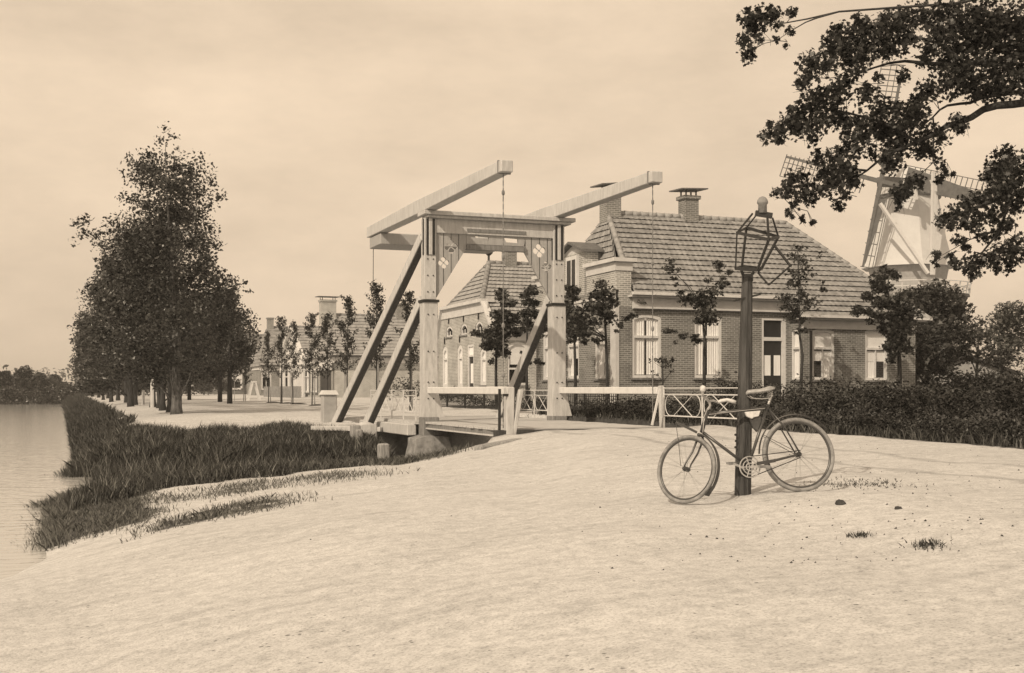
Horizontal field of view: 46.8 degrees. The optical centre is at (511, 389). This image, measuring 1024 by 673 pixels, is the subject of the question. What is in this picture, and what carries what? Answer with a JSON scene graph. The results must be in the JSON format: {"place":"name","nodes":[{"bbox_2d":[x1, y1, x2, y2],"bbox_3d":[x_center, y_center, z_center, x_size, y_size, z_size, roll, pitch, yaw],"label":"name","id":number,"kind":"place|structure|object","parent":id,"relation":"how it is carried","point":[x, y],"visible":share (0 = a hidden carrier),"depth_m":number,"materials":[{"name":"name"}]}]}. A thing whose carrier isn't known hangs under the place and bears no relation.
{"place":"outdoors","nodes":[
{"label":"outdoors","id":0,"kind":"place"},
{"bbox_2d":[0,404,401,578],"bbox_3d":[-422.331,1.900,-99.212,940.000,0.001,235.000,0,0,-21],"label":"water","id":1,"kind":"structure","parent":0,"point":[34,444],"depth_m":27.18,"materials":[{"name":"grey liquid"}]},
{"bbox_2d":[350,425,360,437],"bbox_3d":[-4.067,1.635,30.602,0.269,1.463,0.260,0,0,-21],"label":"wooden pile","id":2,"kind":"object","parent":1,"relation":"in","point":[353,428],"visible":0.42,"depth_m":30.48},
{"bbox_2d":[377,443,389,458],"bbox_3d":[-2.442,1.445,22.603,0.230,0.847,0.230,0,0,-21],"label":"wooden pile","id":3,"kind":"object","parent":1,"relation":"in","point":[383,449],"visible":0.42,"depth_m":22.52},
{"bbox_2d":[0,391,1023,672],"bbox_3d":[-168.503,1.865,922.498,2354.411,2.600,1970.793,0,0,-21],"label":"ground","id":4,"kind":"structure","parent":0,"point":[492,559],"depth_m":8.49,"materials":[{"name":"sand"}]},
{"bbox_2d":[0,370,14,387],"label":"distant tree","id":5,"kind":"object","parent":4,"relation":"on","point":[6,377],"visible":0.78,"depth_m":166.36,"materials":[{"name":"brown plant"}]},
{"bbox_2d":[11,365,37,393],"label":"distant tree","id":6,"kind":"object","parent":4,"relation":"on","point":[23,376],"visible":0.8,"depth_m":165.46,"materials":[{"name":"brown plant"}]},
{"bbox_2d":[33,372,51,394],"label":"distant tree","id":7,"kind":"object","parent":4,"relation":"on","point":[43,379],"visible":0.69,"depth_m":171.40,"materials":[{"name":"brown plant"}]},
{"bbox_2d":[0,382,90,404],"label":"reed fringe","id":8,"kind":"object","parent":4,"relation":"on","point":[19,396],"visible":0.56,"depth_m":154.94,"materials":[{"name":"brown plant"}]},
{"bbox_2d":[44,373,63,391],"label":"distant tree","id":9,"kind":"object","parent":4,"relation":"on","point":[56,379],"visible":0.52,"depth_m":185.55,"materials":[{"name":"plant"}]},
{"bbox_2d":[70,335,97,396],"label":"roadside tree","id":10,"kind":"object","parent":4,"relation":"on","point":[77,377],"visible":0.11,"depth_m":136.57,"materials":[{"name":"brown plant"}]},
{"bbox_2d":[67,338,119,397],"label":"roadside tree","id":11,"kind":"object","parent":4,"relation":"on","point":[94,387],"depth_m":119.47,"materials":[{"name":"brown plant"}]},
{"bbox_2d":[67,321,122,398],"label":"roadside tree","id":12,"kind":"object","parent":4,"relation":"on","point":[107,395],"visible":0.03,"depth_m":106.42,"materials":[{"name":"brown plant"}]},
{"bbox_2d":[70,309,123,399],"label":"roadside tree","id":13,"kind":"object","parent":4,"relation":"on","point":[78,364],"visible":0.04,"depth_m":96.29,"materials":[{"name":"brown plant"}]},
{"bbox_2d":[60,391,150,471],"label":"canal verge grass","id":14,"kind":"structure","parent":4,"relation":"on","point":[88,420],"depth_m":41.70,"materials":[{"name":"plant"}]},
{"bbox_2d":[70,297,147,401],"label":"roadside tree","id":15,"kind":"object","parent":4,"relation":"on","point":[111,395],"visible":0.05,"depth_m":79.36,"materials":[{"name":"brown plant"}]},
{"bbox_2d":[74,301,148,399],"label":"roadside tree","id":16,"kind":"object","parent":4,"relation":"on","point":[118,394],"visible":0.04,"depth_m":86.98,"materials":[{"name":"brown plant"}]},
{"bbox_2d":[69,259,166,396],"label":"roadside tree","id":17,"kind":"object","parent":4,"relation":"on","point":[99,384],"visible":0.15,"depth_m":66.61,"materials":[{"name":"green plant"}]},
{"bbox_2d":[72,255,166,402],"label":"roadside tree","id":18,"kind":"object","parent":4,"relation":"on","point":[125,391],"visible":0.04,"depth_m":71.86,"materials":[{"name":"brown plant"}]},
{"bbox_2d":[76,210,166,406],"bbox_3d":[-18.697,-3.813,57.674,4.883,9.676,4.885,0,0,-21],"label":"roadside tree","id":19,"kind":"object","parent":4,"relation":"on","point":[130,397],"visible":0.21,"depth_m":57.51,"materials":[{"name":"brown plant"}]},
{"bbox_2d":[73,257,177,404],"bbox_3d":[-19.612,-3.155,61.882,4.806,8.296,5.078,0,0,24],"label":"roadside tree","id":20,"kind":"object","parent":4,"relation":"on","point":[135,388],"visible":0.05,"depth_m":60.98,"materials":[{"name":"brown plant"}]},
{"bbox_2d":[150,369,153,407],"bbox_3d":[-16.189,0.065,53.269,0.160,2.000,0.160,0,0,-21],"label":"kerb post","id":21,"kind":"object","parent":4,"relation":"on","point":[151,396],"visible":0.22,"depth_m":53.20,"materials":[{"name":"paint"}]},
{"bbox_2d":[106,214,198,406],"bbox_3d":[-16.344,-3.576,53.952,4.335,9.102,5.145,0,0,-21],"label":"roadside tree","id":22,"kind":"object","parent":4,"relation":"on","point":[149,312],"visible":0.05,"depth_m":53.99,"materials":[{"name":"brown plant"}]},
{"bbox_2d":[69,375,243,395],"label":"thicket","id":23,"kind":"object","parent":4,"relation":"on","point":[200,389],"visible":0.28,"depth_m":142.19,"materials":[{"name":"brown plant"}]},
{"bbox_2d":[66,121,253,414],"bbox_3d":[-11.488,-3.945,38.601,5.495,9.854,4.446,0,0,43],"label":"roadside tree","id":24,"kind":"object","parent":4,"relation":"on","point":[175,349],"visible":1,"depth_m":38.31,"materials":[{"name":"grey plant"}]},
{"bbox_2d":[98,196,231,410],"bbox_3d":[-13.296,-3.343,45.569,4.969,8.669,5.399,0,0,-21],"label":"roadside tree","id":25,"kind":"object","parent":4,"relation":"on","point":[162,405],"visible":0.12,"depth_m":45.59,"materials":[{"name":"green plant"}]},
{"bbox_2d":[109,218,226,407],"bbox_3d":[-14.560,-3.249,50.050,5.143,8.474,5.573,0,0,-21],"label":"roadside tree","id":26,"kind":"object","parent":4,"relation":"on","point":[158,395],"visible":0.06,"depth_m":50.02,"materials":[{"name":"brown plant"}]},
{"bbox_2d":[104,148,250,411],"bbox_3d":[-11.638,-3.770,41.511,5.071,9.533,5.120,0,0,-21],"label":"roadside tree","id":27,"kind":"object","parent":4,"relation":"on","point":[228,316],"visible":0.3,"depth_m":41.19,"materials":[{"name":"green plant"}]},
{"bbox_2d":[182,344,236,399],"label":"street tree","id":28,"kind":"object","parent":4,"relation":"on","point":[190,383],"depth_m":89.06,"materials":[{"name":"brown plant"}]},
{"bbox_2d":[186,288,260,401],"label":"street tree","id":29,"kind":"object","parent":4,"relation":"on","point":[248,321],"visible":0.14,"depth_m":74.25,"materials":[{"name":"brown plant"}]},
{"bbox_2d":[199,282,263,403],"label":"street tree","id":30,"kind":"object","parent":4,"relation":"on","point":[244,360],"visible":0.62,"depth_m":64.61,"materials":[{"name":"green plant"}]},
{"bbox_2d":[44,416,422,512],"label":"bank reeds","id":31,"kind":"object","parent":4,"relation":"on","point":[188,478],"visible":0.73,"depth_m":27.34,"materials":[{"name":"plant"}]},
{"bbox_2d":[204,334,262,393],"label":"house","id":32,"kind":"structure","parent":4,"relation":"on","point":[242,382],"depth_m":162.56,"materials":[{"name":"brick"}]},
{"bbox_2d":[232,354,238,400],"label":"young tree","id":33,"kind":"object","parent":4,"relation":"on","point":[234,378],"visible":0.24,"depth_m":83.35,"materials":[{"name":"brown plant"}]},
{"bbox_2d":[14,440,473,551],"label":"bank grass","id":34,"kind":"structure","parent":4,"relation":"on","point":[57,523],"depth_m":16.42,"materials":[{"name":"plant"}]},
{"bbox_2d":[241,355,252,400],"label":"young tree","id":35,"kind":"object","parent":4,"relation":"on","point":[246,378],"visible":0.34,"depth_m":78.50,"materials":[{"name":"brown plant"}]},
{"bbox_2d":[246,381,260,399],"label":"trestle","id":36,"kind":"object","parent":4,"relation":"on","point":[256,389],"visible":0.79,"depth_m":83.61,"materials":[{"name":"white paint"}]},
{"bbox_2d":[246,317,286,395],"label":"house","id":37,"kind":"structure","parent":4,"relation":"on","point":[256,364],"depth_m":128.60,"materials":[{"name":"brown brick"}]},
{"bbox_2d":[261,371,270,389],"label":"window","id":38,"kind":"structure","parent":37,"relation":"in","point":[261,371],"depth_m":125.83,"materials":[{"name":"white paint"}]},
{"bbox_2d":[259,331,273,401],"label":"young tree","id":39,"kind":"object","parent":4,"relation":"on","point":[270,355],"visible":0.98,"depth_m":69.70,"materials":[{"name":"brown plant"}]},
{"bbox_2d":[269,316,292,402],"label":"young tree","id":40,"kind":"object","parent":4,"relation":"on","point":[279,343],"visible":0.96,"depth_m":65.47,"materials":[{"name":"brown plant"}]},
{"bbox_2d":[264,386,301,397],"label":"picket fence","id":41,"kind":"object","parent":4,"relation":"on","point":[286,391],"visible":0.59,"depth_m":98.58,"materials":[{"name":"wood"}]},
{"bbox_2d":[282,321,302,403],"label":"young tree","id":42,"kind":"object","parent":4,"relation":"on","point":[295,333],"visible":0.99,"depth_m":62.35,"materials":[{"name":"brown plant"}]},
{"bbox_2d":[278,325,322,396],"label":"house","id":43,"kind":"structure","parent":4,"relation":"on","point":[303,342],"depth_m":104.11,"materials":[{"name":"paint"}]},
{"bbox_2d":[299,312,325,404],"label":"young tree","id":44,"kind":"object","parent":4,"relation":"on","point":[312,316],"visible":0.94,"depth_m":57.60,"materials":[{"name":"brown plant"}]},
{"bbox_2d":[313,311,340,389],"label":"young tree","id":45,"kind":"object","parent":4,"relation":"on","point":[328,318],"visible":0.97,"depth_m":54.15,"materials":[{"name":"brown plant"}]},
{"bbox_2d":[319,390,338,422],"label":"stone pillar","id":46,"kind":"structure","parent":4,"relation":"on","point":[328,404],"depth_m":34.32,"materials":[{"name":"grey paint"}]},
{"bbox_2d":[333,294,359,392],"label":"young tree","id":47,"kind":"object","parent":4,"relation":"on","point":[341,325],"visible":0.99,"depth_m":50.40,"materials":[{"name":"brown plant"}]},
{"bbox_2d":[311,426,382,431],"bbox_3d":[-4.371,1.035,31.516,2.001,0.140,0.350,0,0,16],"label":"plank","id":48,"kind":"object","parent":4,"relation":"on","point":[347,428],"visible":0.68,"depth_m":31.42,"materials":[{"name":"white paint"}]},
{"bbox_2d":[305,296,419,397],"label":"house","id":49,"kind":"structure","parent":4,"relation":"on","point":[336,381],"depth_m":93.86,"materials":[{"name":"brick"}]},
{"bbox_2d":[320,370,330,396],"bbox_3d":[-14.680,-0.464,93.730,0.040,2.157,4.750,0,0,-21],"label":"door","id":50,"kind":"structure","parent":49,"relation":"in","point":[323,382],"depth_m":94.38,"materials":[{"name":"paint"}]},
{"bbox_2d":[355,422,376,438],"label":"footing block","id":51,"kind":"structure","parent":4,"relation":"on","point":[366,427],"depth_m":31.00,"materials":[{"name":"white paint"}]},
{"bbox_2d":[363,279,393,389],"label":"young tree","id":52,"kind":"object","parent":4,"relation":"on","point":[374,289],"visible":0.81,"depth_m":45.83,"materials":[{"name":"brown plant"}]},
{"bbox_2d":[377,377,419,399],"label":"clipped bush","id":53,"kind":"object","parent":4,"relation":"on","point":[404,385],"visible":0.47,"depth_m":70.14,"materials":[{"name":"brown plant"}]},
{"bbox_2d":[393,291,419,410],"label":"young tree","id":54,"kind":"object","parent":4,"relation":"on","point":[409,295],"visible":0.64,"depth_m":41.37,"materials":[{"name":"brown plant"}]},
{"bbox_2d":[444,386,477,401],"bbox_3d":[-3.172,0.218,60.076,1.476,0.887,7.634,0,0,-21],"label":"clipped bush","id":55,"kind":"object","parent":4,"relation":"on","point":[451,399],"visible":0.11,"depth_m":58.64,"materials":[{"name":"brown plant"}]},
{"bbox_2d":[468,287,522,386],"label":"young maple","id":56,"kind":"object","parent":4,"relation":"on","point":[492,335],"visible":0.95,"depth_m":48.30,"materials":[{"name":"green plant"}]},
{"bbox_2d":[329,160,665,456],"bbox_3d":[-0.870,-1.190,29.390,5.481,7.050,11.722,0,0,-21],"label":"drawbridge","id":57,"kind":"object","parent":4,"relation":"on","point":[440,236],"visible":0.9,"depth_m":29.25,"materials":[{"name":"white paint"}]},
{"bbox_2d":[370,390,416,420],"bbox_3d":[-3.207,0.430,31.628,0.032,0.870,4.626,0,0,-21],"label":"railing","id":58,"kind":"object","parent":57,"relation":"on","point":[403,403],"visible":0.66,"depth_m":30.63,"materials":[{"name":"white paint"}]},
{"bbox_2d":[520,390,547,417],"bbox_3d":[0.603,0.430,31.740,0.032,0.870,2.326,0,0,-21],"label":"railing","id":59,"kind":"object","parent":57,"relation":"on","point":[534,402],"visible":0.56,"depth_m":31.73,"materials":[{"name":"white paint"}]},
{"bbox_2d":[474,438,521,450],"bbox_3d":[-0.237,1.035,21.747,0.220,0.254,1.218,0,0,39],"label":"kerb timber","id":60,"kind":"object","parent":4,"relation":"on","point":[483,446],"visible":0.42,"depth_m":21.51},
{"bbox_2d":[3,365,1023,382],"bbox_3d":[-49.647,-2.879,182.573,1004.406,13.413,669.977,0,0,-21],"label":"distant wood","id":61,"kind":"object","parent":4,"relation":"on","point":[62,373],"visible":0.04,"depth_m":436.04,"materials":[{"name":"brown plant"}]},
{"bbox_2d":[439,388,618,410],"bbox_3d":[-0.223,0.405,40.788,0.050,0.920,17.650,0,0,-21],"label":"picket fence","id":62,"kind":"object","parent":4,"relation":"on","point":[457,400],"visible":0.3,"depth_m":41.52,"materials":[{"name":"white painted wood"}]},
{"bbox_2d":[516,284,547,404],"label":"young maple","id":63,"kind":"object","parent":4,"relation":"on","point":[528,312],"visible":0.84,"depth_m":45.95,"materials":[{"name":"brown plant"}]},
{"bbox_2d":[438,252,645,401],"bbox_3d":[3.876,-3.485,63.587,13.920,8.500,9.700,0,0,-21],"label":"farmhouse","id":64,"kind":"object","parent":4,"relation":"on","point":[463,357],"visible":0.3,"depth_m":60.80,"materials":[{"name":"brick"}]},
{"bbox_2d":[442,346,447,386],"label":"window","id":65,"kind":"structure","parent":64,"relation":"in","point":[445,348],"depth_m":64.64,"materials":[{"name":"white paint"}]},
{"bbox_2d":[444,326,452,338],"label":"upper window","id":66,"kind":"structure","parent":64,"relation":"in","point":[448,328],"depth_m":63.90,"materials":[{"name":"white paint"}]},
{"bbox_2d":[457,344,462,386],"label":"window","id":67,"kind":"structure","parent":64,"relation":"in","point":[459,347],"depth_m":62.15,"materials":[{"name":"white paint"}]},
{"bbox_2d":[459,323,466,336],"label":"upper window","id":68,"kind":"structure","parent":64,"relation":"in","point":[465,324],"depth_m":61.55,"materials":[{"name":"white paint"}]},
{"bbox_2d":[470,357,472,386],"bbox_3d":[-2.022,-0.585,60.403,0.050,2.200,0.747,0,0,-21],"label":"door","id":69,"kind":"structure","parent":64,"relation":"in","point":[471,358],"depth_m":60.45,"materials":[{"name":"paint"}]},
{"bbox_2d":[478,348,486,386],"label":"window","id":70,"kind":"structure","parent":64,"relation":"in","point":[483,353],"depth_m":58.76,"materials":[{"name":"white paint"}]},
{"bbox_2d":[507,342,529,385],"bbox_3d":[0.277,-1.250,57.486,1.180,2.164,0.195,0,0,-21],"label":"window","id":71,"kind":"structure","parent":64,"relation":"in","point":[515,347],"depth_m":57.48,"materials":[{"name":"white paint"}]},
{"bbox_2d":[463,395,651,409],"bbox_3d":[1.101,0.438,40.267,1.713,0.675,15.410,0,0,-21],"label":"border planting","id":72,"kind":"object","parent":4,"relation":"on","point":[476,401],"visible":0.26,"depth_m":39.45,"materials":[{"name":"green plant"}]},
{"bbox_2d":[564,284,591,407],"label":"young maple","id":73,"kind":"object","parent":4,"relation":"on","point":[573,291],"visible":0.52,"depth_m":41.88,"materials":[{"name":"green plant"}]},
{"bbox_2d":[566,278,646,398],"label":"young maple","id":74,"kind":"object","parent":4,"relation":"on","point":[604,306],"visible":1,"depth_m":38.95,"materials":[{"name":"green plant"}]},
{"bbox_2d":[651,388,660,424],"bbox_3d":[2.999,0.358,24.650,0.249,0.770,0.046,0,0,-29],"label":"leaning stake","id":75,"kind":"object","parent":4,"relation":"on","point":[656,405],"visible":1,"depth_m":24.63,"materials":[{"name":"white paint"}]},
{"bbox_2d":[648,356,676,385],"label":"sapling","id":76,"kind":"object","parent":4,"relation":"on","point":[664,360],"visible":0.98,"depth_m":38.48,"materials":[{"name":"green plant"}]},
{"bbox_2d":[310,440,1018,572],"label":"pebbles","id":77,"kind":"object","parent":4,"relation":"on","point":[832,524],"visible":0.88,"depth_m":9.08,"materials":[{"name":"stone"}]},
{"bbox_2d":[661,257,732,398],"bbox_3d":[6.316,-1.897,40.451,2.529,5.256,1.607,0,0,4],"label":"young maple","id":78,"kind":"object","parent":4,"relation":"on","point":[705,309],"visible":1,"depth_m":40.30,"materials":[{"name":"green plant"}]},
{"bbox_2d":[663,387,737,427],"bbox_3d":[3.768,0.405,23.422,0.032,0.920,3.226,0,0,-21],"label":"railing","id":79,"kind":"object","parent":4,"relation":"on","point":[674,415],"visible":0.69,"depth_m":23.50,"materials":[{"name":"white paint"}]},
{"bbox_2d":[531,182,932,405],"bbox_3d":[8.555,-3.755,48.689,13.469,9.040,9.788,0,0,-21],"label":"farmhouse","id":80,"kind":"object","parent":4,"relation":"on","point":[615,250],"visible":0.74,"depth_m":45.43,"materials":[{"name":"brown brick"}]},
{"bbox_2d":[541,332,547,381],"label":"window","id":81,"kind":"structure","parent":80,"relation":"in","point":[545,339],"depth_m":49.37,"materials":[{"name":"white paint"}]},
{"bbox_2d":[566,255,578,297],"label":"gable window","id":82,"kind":"structure","parent":80,"relation":"in","point":[572,263],"depth_m":46.33,"materials":[{"name":"white paint"}]},
{"bbox_2d":[566,337,578,380],"bbox_3d":[2.418,-1.370,46.578,0.195,2.024,1.245,0,0,-21],"label":"window","id":83,"kind":"structure","parent":80,"relation":"in","point":[570,347],"depth_m":46.86,"materials":[{"name":"white paint"}]},
{"bbox_2d":[593,327,605,380],"bbox_3d":[3.319,-1.331,44.211,0.195,1.972,1.066,0,0,-21],"label":"window","id":84,"kind":"structure","parent":80,"relation":"in","point":[599,349],"depth_m":44.41,"materials":[{"name":"white paint"}]},
{"bbox_2d":[631,314,661,379],"bbox_3d":[4.928,-1.567,43.420,1.299,2.405,0.195,0,0,-21],"label":"window","id":85,"kind":"structure","parent":80,"relation":"in","point":[638,336],"depth_m":43.46,"materials":[{"name":"white paint"}]},
{"bbox_2d":[693,314,723,379],"bbox_3d":[7.329,-1.592,44.334,1.275,2.435,0.195,0,0,-21],"label":"window","id":86,"kind":"structure","parent":80,"relation":"in","point":[713,336],"depth_m":44.46,"materials":[{"name":"white paint"}]},
{"bbox_2d":[764,341,780,399],"bbox_3d":[9.964,-0.729,45.421,0.826,2.288,0.048,0,0,-21],"label":"door","id":87,"kind":"structure","parent":80,"relation":"in","point":[772,349],"depth_m":45.42,"materials":[{"name":"paint"}]},
{"bbox_2d":[789,329,799,381],"bbox_3d":[10.853,-1.313,45.218,0.195,1.994,0.660,0,0,-21],"label":"window","id":88,"kind":"structure","parent":80,"relation":"in","point":[795,338],"depth_m":45.37,"materials":[{"name":"white paint"}]},
{"bbox_2d":[812,329,833,380],"bbox_3d":[11.866,-1.323,45.205,1.110,2.014,0.195,0,0,-21],"label":"window","id":89,"kind":"structure","parent":80,"relation":"in","point":[822,339],"depth_m":45.31,"materials":[{"name":"white paint"}]},
{"bbox_2d":[864,330,889,381],"bbox_3d":[14.163,-1.330,46.079,1.161,2.051,0.195,0,0,-21],"label":"window","id":90,"kind":"structure","parent":80,"relation":"in","point":[873,339],"depth_m":46.11,"materials":[{"name":"white paint"}]},
{"bbox_2d":[657,385,834,503],"bbox_3d":[2.240,0.508,11.090,1.679,1.099,0.543,0,0,-7],"label":"bicycle","id":91,"kind":"object","parent":4,"relation":"on","point":[755,420],"visible":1,"depth_m":11.15,"materials":[{"name":"metal"}]},
{"bbox_2d":[733,196,790,495],"bbox_3d":[2.366,-0.370,11.321,0.516,2.970,0.422,0,0,0],"label":"street lamp","id":92,"kind":"object","parent":4,"relation":"on","point":[743,440],"visible":0.98,"depth_m":11.31,"materials":[{"name":"metal"}]},
{"bbox_2d":[525,407,1023,447],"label":"road verge grass","id":93,"kind":"structure","parent":4,"relation":"on","point":[832,428],"depth_m":20.69,"materials":[{"name":"plant"}]},
{"bbox_2d":[773,243,827,394],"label":"young maple","id":94,"kind":"object","parent":4,"relation":"on","point":[801,295],"visible":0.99,"depth_m":41.86,"materials":[{"name":"green plant"}]},
{"bbox_2d":[580,399,1023,440],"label":"verge hedge","id":95,"kind":"object","parent":4,"relation":"on","point":[864,419],"visible":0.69,"depth_m":21.48,"materials":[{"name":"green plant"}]},
{"bbox_2d":[606,369,1023,428],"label":"garden hedge","id":96,"kind":"object","parent":4,"relation":"on","point":[825,399],"visible":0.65,"depth_m":24.07,"materials":[{"name":"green plant"}]},
{"bbox_2d":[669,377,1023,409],"bbox_3d":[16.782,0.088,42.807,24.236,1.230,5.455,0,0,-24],"label":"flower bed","id":97,"kind":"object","parent":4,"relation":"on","point":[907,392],"visible":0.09,"depth_m":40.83,"materials":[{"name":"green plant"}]},
{"bbox_2d":[780,476,969,551],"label":"sand tufts","id":98,"kind":"object","parent":4,"relation":"on","point":[921,544],"visible":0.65,"depth_m":8.60,"materials":[{"name":"plant"}]},
{"bbox_2d":[735,0,1023,282],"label":"oak tree","id":99,"kind":"object","parent":4,"relation":"on","point":[991,31],"visible":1,"depth_m":17.82,"materials":[{"name":"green plant"}]},
{"bbox_2d":[779,63,991,345],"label":"windmill","id":100,"kind":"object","parent":4,"relation":"on","point":[908,238],"visible":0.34,"depth_m":116.39,"materials":[{"name":"grey paint"}]},
{"bbox_2d":[849,264,926,388],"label":"garden tree","id":101,"kind":"object","parent":4,"relation":"on","point":[895,321],"visible":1,"depth_m":42.28,"materials":[{"name":"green plant"}]},
{"bbox_2d":[898,277,986,387],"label":"garden tree","id":102,"kind":"object","parent":4,"relation":"on","point":[927,298],"visible":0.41,"depth_m":51.19,"materials":[{"name":"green plant"}]},
{"bbox_2d":[915,311,974,388],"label":"garden tree","id":103,"kind":"object","parent":4,"relation":"on","point":[929,355],"visible":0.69,"depth_m":48.93,"materials":[{"name":"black plant"}]},
{"bbox_2d":[917,354,1021,401],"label":"bush","id":104,"kind":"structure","parent":4,"relation":"on","point":[964,367],"depth_m":60.00,"materials":[{"name":"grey plant"}]},
{"bbox_2d":[917,365,1023,400],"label":"orchard bushes","id":105,"kind":"object","parent":4,"relation":"on","point":[968,378],"visible":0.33,"depth_m":52.03,"materials":[{"name":"green plant"}]},
{"bbox_2d":[960,315,1004,376],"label":"fruit tree","id":106,"kind":"object","parent":4,"relation":"on","point":[987,359],"visible":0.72,"depth_m":53.61,"materials":[{"name":"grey plant"}]},
{"bbox_2d":[976,300,1023,377],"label":"fruit tree","id":107,"kind":"object","parent":4,"relation":"on","point":[1008,321],"visible":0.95,"depth_m":55.38,"materials":[{"name":"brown plant"}]},
{"bbox_2d":[0,0,1023,388],"label":"sky","id":108,"kind":"structure","parent":0,"point":[319,121],"materials":[{"name":"beige"}]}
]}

